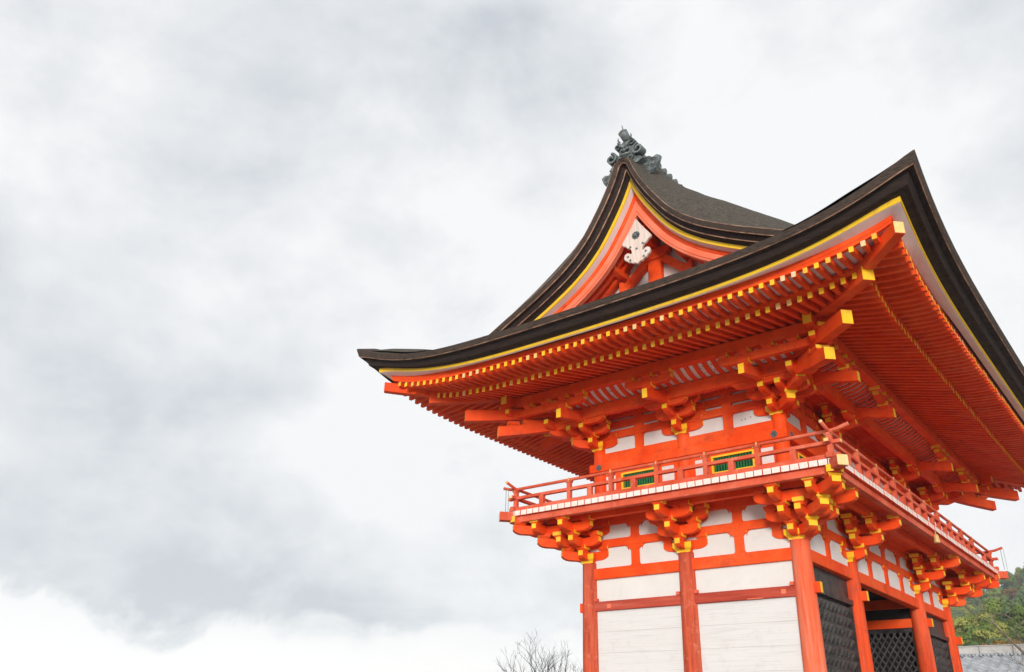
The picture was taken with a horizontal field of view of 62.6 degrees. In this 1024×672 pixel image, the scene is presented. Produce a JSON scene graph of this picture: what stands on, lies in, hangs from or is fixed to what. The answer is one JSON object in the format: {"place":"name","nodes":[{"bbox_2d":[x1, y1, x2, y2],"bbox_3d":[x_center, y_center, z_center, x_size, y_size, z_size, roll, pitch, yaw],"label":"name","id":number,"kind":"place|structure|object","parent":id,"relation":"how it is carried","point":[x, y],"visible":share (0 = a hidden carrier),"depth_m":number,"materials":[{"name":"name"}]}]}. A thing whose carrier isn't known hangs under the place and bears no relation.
{"place":"outdoors","nodes":[
{"label":"outdoors","id":0,"kind":"place"},
{"bbox_2d":[0,0,1023,671],"label":"sky","id":1,"kind":"structure","parent":0,"point":[209,208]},
{"bbox_2d":[357,125,1023,671],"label":"temple gate","id":2,"kind":"structure","parent":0,"point":[775,441],"depth_m":17.32,"materials":[{"name":"wood"}]},
{"bbox_2d":[621,467,653,488],"bbox_3d":[2.855,3.169,18.673,0.950,0.390,0.093,-18,-32,35],"label":"slatted window","id":3,"kind":"structure","parent":2,"relation":"in","point":[649,480],"depth_m":18.69,"materials":[{"name":"yellow paint"}]},
{"bbox_2d":[711,449,754,473],"bbox_3d":[4.581,2.613,17.410,0.950,0.390,0.093,-18,-32,35],"label":"slatted window","id":4,"kind":"structure","parent":2,"relation":"in","point":[742,464],"depth_m":17.41,"materials":[{"name":"yellow paint"}]},
{"bbox_2d":[933,531,940,542],"bbox_3d":[9.508,4.499,18.877,0.140,0.265,0.140,-18,-32,35],"label":"wind bell","id":5,"kind":"object","parent":2,"relation":"hanging from","point":[936,538],"visible":1,"depth_m":18.81,"materials":[{"name":"gold metal"}]},
{"bbox_2d":[958,644,1023,671],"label":"tile roofed wall building","id":6,"kind":"structure","parent":0,"point":[971,661],"depth_m":31.29,"materials":[{"name":"grey tile"}]},
{"bbox_2d":[975,579,1022,602],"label":"ground","id":7,"kind":"structure","parent":0,"point":[1006,587],"depth_m":290.53,"materials":[{"name":"grey"}]},
{"bbox_2d":[496,628,572,671],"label":"bare tree","id":8,"kind":"object","parent":7,"relation":"on","point":[531,658],"visible":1,"depth_m":46.64,"materials":[{"name":"grey plant"}]},
{"bbox_2d":[512,645,567,671],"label":"bare tree","id":9,"kind":"object","parent":7,"relation":"on","point":[547,666],"visible":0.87,"depth_m":48.49,"materials":[{"name":"grey plant"}]},
{"bbox_2d":[531,641,582,671],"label":"bare tree","id":10,"kind":"object","parent":7,"relation":"on","point":[561,662],"visible":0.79,"depth_m":46.20,"materials":[{"name":"grey plant"}]},
{"bbox_2d":[951,608,962,616],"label":"hillside tree","id":11,"kind":"object","parent":7,"relation":"on","point":[955,611],"visible":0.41,"depth_m":252.49,"materials":[{"name":"green plant"}]},
{"bbox_2d":[952,616,969,639],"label":"hillside tree","id":12,"kind":"object","parent":7,"relation":"on","point":[959,623],"visible":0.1,"depth_m":95.22,"materials":[{"name":"green plant"}]},
{"bbox_2d":[960,604,973,611],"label":"hillside tree","id":13,"kind":"object","parent":7,"relation":"on","point":[964,609],"visible":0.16,"depth_m":273.88,"materials":[{"name":"green plant"}]},
{"bbox_2d":[956,633,980,645],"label":"hillside tree","id":14,"kind":"object","parent":7,"relation":"on","point":[968,643],"visible":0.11,"depth_m":80.73,"materials":[{"name":"green plant"}]},
{"bbox_2d":[963,614,973,622],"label":"hillside tree","id":15,"kind":"object","parent":7,"relation":"on","point":[967,616],"visible":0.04,"depth_m":105.73,"materials":[{"name":"green plant"}]},
{"bbox_2d":[968,598,980,605],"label":"hillside tree","id":16,"kind":"object","parent":7,"relation":"on","point":[972,601],"visible":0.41,"depth_m":276.63,"materials":[{"name":"green plant"}]},
{"bbox_2d":[961,617,996,639],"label":"hillside tree","id":17,"kind":"object","parent":7,"relation":"on","point":[968,626],"visible":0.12,"depth_m":92.36,"materials":[{"name":"green plant"}]},
{"bbox_2d":[974,607,983,614],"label":"hillside tree","id":18,"kind":"object","parent":7,"relation":"on","point":[977,611],"visible":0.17,"depth_m":244.58,"materials":[{"name":"green plant"}]},
{"bbox_2d":[966,612,999,625],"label":"hillside tree","id":19,"kind":"object","parent":7,"relation":"on","point":[975,621],"visible":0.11,"depth_m":102.30,"materials":[{"name":"green plant"}]},
{"bbox_2d":[978,596,995,605],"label":"hillside tree","id":20,"kind":"object","parent":7,"relation":"on","point":[986,599],"visible":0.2,"depth_m":271.56,"materials":[{"name":"green plant"}]},
{"bbox_2d":[969,637,1008,645],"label":"hillside tree","id":21,"kind":"object","parent":7,"relation":"on","point":[993,638],"visible":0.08,"depth_m":79.67,"materials":[{"name":"green plant"}]},
{"bbox_2d":[963,623,1016,642],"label":"hillside tree","id":22,"kind":"object","parent":7,"relation":"on","point":[968,634],"visible":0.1,"depth_m":86.25,"materials":[{"name":"green plant"}]},
{"bbox_2d":[982,589,998,598],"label":"hillside tree","id":23,"kind":"object","parent":7,"relation":"on","point":[984,595],"visible":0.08,"depth_m":281.85,"materials":[{"name":"green plant"}]},
{"bbox_2d":[974,598,1010,616],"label":"hillside tree","id":24,"kind":"object","parent":7,"relation":"on","point":[990,606],"visible":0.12,"depth_m":105.27,"materials":[{"name":"green plant"}]},
{"bbox_2d":[965,572,1023,671],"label":"leaning bare tree","id":25,"kind":"object","parent":7,"relation":"on","point":[1010,640],"visible":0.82,"depth_m":23.47,"materials":[{"name":"grey plant"}]},
{"bbox_2d":[972,621,1017,643],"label":"hillside tree","id":26,"kind":"object","parent":7,"relation":"on","point":[981,634],"visible":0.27,"depth_m":82.27,"materials":[{"name":"green plant"}]},
{"bbox_2d":[984,587,1009,597],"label":"hillside tree","id":27,"kind":"object","parent":7,"relation":"on","point":[994,592],"visible":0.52,"depth_m":275.96,"materials":[{"name":"green plant"}]},
{"bbox_2d":[993,609,1007,621],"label":"hillside tree","id":28,"kind":"object","parent":7,"relation":"on","point":[998,612],"visible":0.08,"depth_m":101.25,"materials":[{"name":"green plant"}]},
{"bbox_2d":[979,639,1023,644],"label":"hillside tree","id":29,"kind":"object","parent":7,"relation":"on","point":[998,642],"visible":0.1,"depth_m":73.60,"materials":[{"name":"beige plant"}]},
{"bbox_2d":[999,594,1008,601],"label":"hillside tree","id":30,"kind":"object","parent":7,"relation":"on","point":[1004,597],"visible":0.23,"depth_m":261.20,"materials":[{"name":"green plant"}]},
{"bbox_2d":[1000,571,1017,586],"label":"hillside tree","id":31,"kind":"object","parent":7,"relation":"on","point":[1011,579],"visible":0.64,"depth_m":290.20,"materials":[{"name":"green plant"}]},
{"bbox_2d":[1001,588,1019,597],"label":"hillside tree","id":32,"kind":"object","parent":7,"relation":"on","point":[1009,591],"visible":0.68,"depth_m":272.78,"materials":[{"name":"brown plant"}]},
{"bbox_2d":[999,595,1023,625],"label":"hillside tree","id":33,"kind":"object","parent":7,"relation":"on","point":[1015,602],"visible":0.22,"depth_m":94.90,"materials":[{"name":"green plant"}]},
{"bbox_2d":[1003,626,1023,641],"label":"hillside tree","id":34,"kind":"object","parent":7,"relation":"on","point":[1021,631],"visible":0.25,"depth_m":81.58,"materials":[{"name":"green plant"}]},
{"bbox_2d":[1006,605,1023,625],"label":"hillside tree","id":35,"kind":"object","parent":7,"relation":"on","point":[1014,611],"visible":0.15,"depth_m":92.44,"materials":[{"name":"green plant"}]},
{"bbox_2d":[1008,583,1022,588],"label":"hillside tree","id":36,"kind":"object","parent":7,"relation":"on","point":[1017,587],"visible":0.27,"depth_m":278.92,"materials":[{"name":"green plant"}]},
{"bbox_2d":[1009,609,1023,634],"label":"hillside tree","id":37,"kind":"object","parent":7,"relation":"on","point":[1020,612],"visible":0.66,"depth_m":87.05,"materials":[{"name":"green plant"}]},
{"bbox_2d":[1013,567,1022,578],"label":"hillside tree","id":38,"kind":"object","parent":7,"relation":"on","point":[1018,569],"visible":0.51,"depth_m":294.72,"materials":[{"name":"green plant"}]},
{"bbox_2d":[1015,587,1023,601],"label":"hillside tree","id":39,"kind":"object","parent":7,"relation":"on","point":[1021,591],"visible":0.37,"depth_m":259.23,"materials":[{"name":"green plant"}]},
{"bbox_2d":[1018,567,1023,580],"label":"hillside tree","id":40,"kind":"object","parent":7,"relation":"on","point":[1021,574],"visible":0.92,"depth_m":287.55,"materials":[{"name":"green plant"}]}
]}

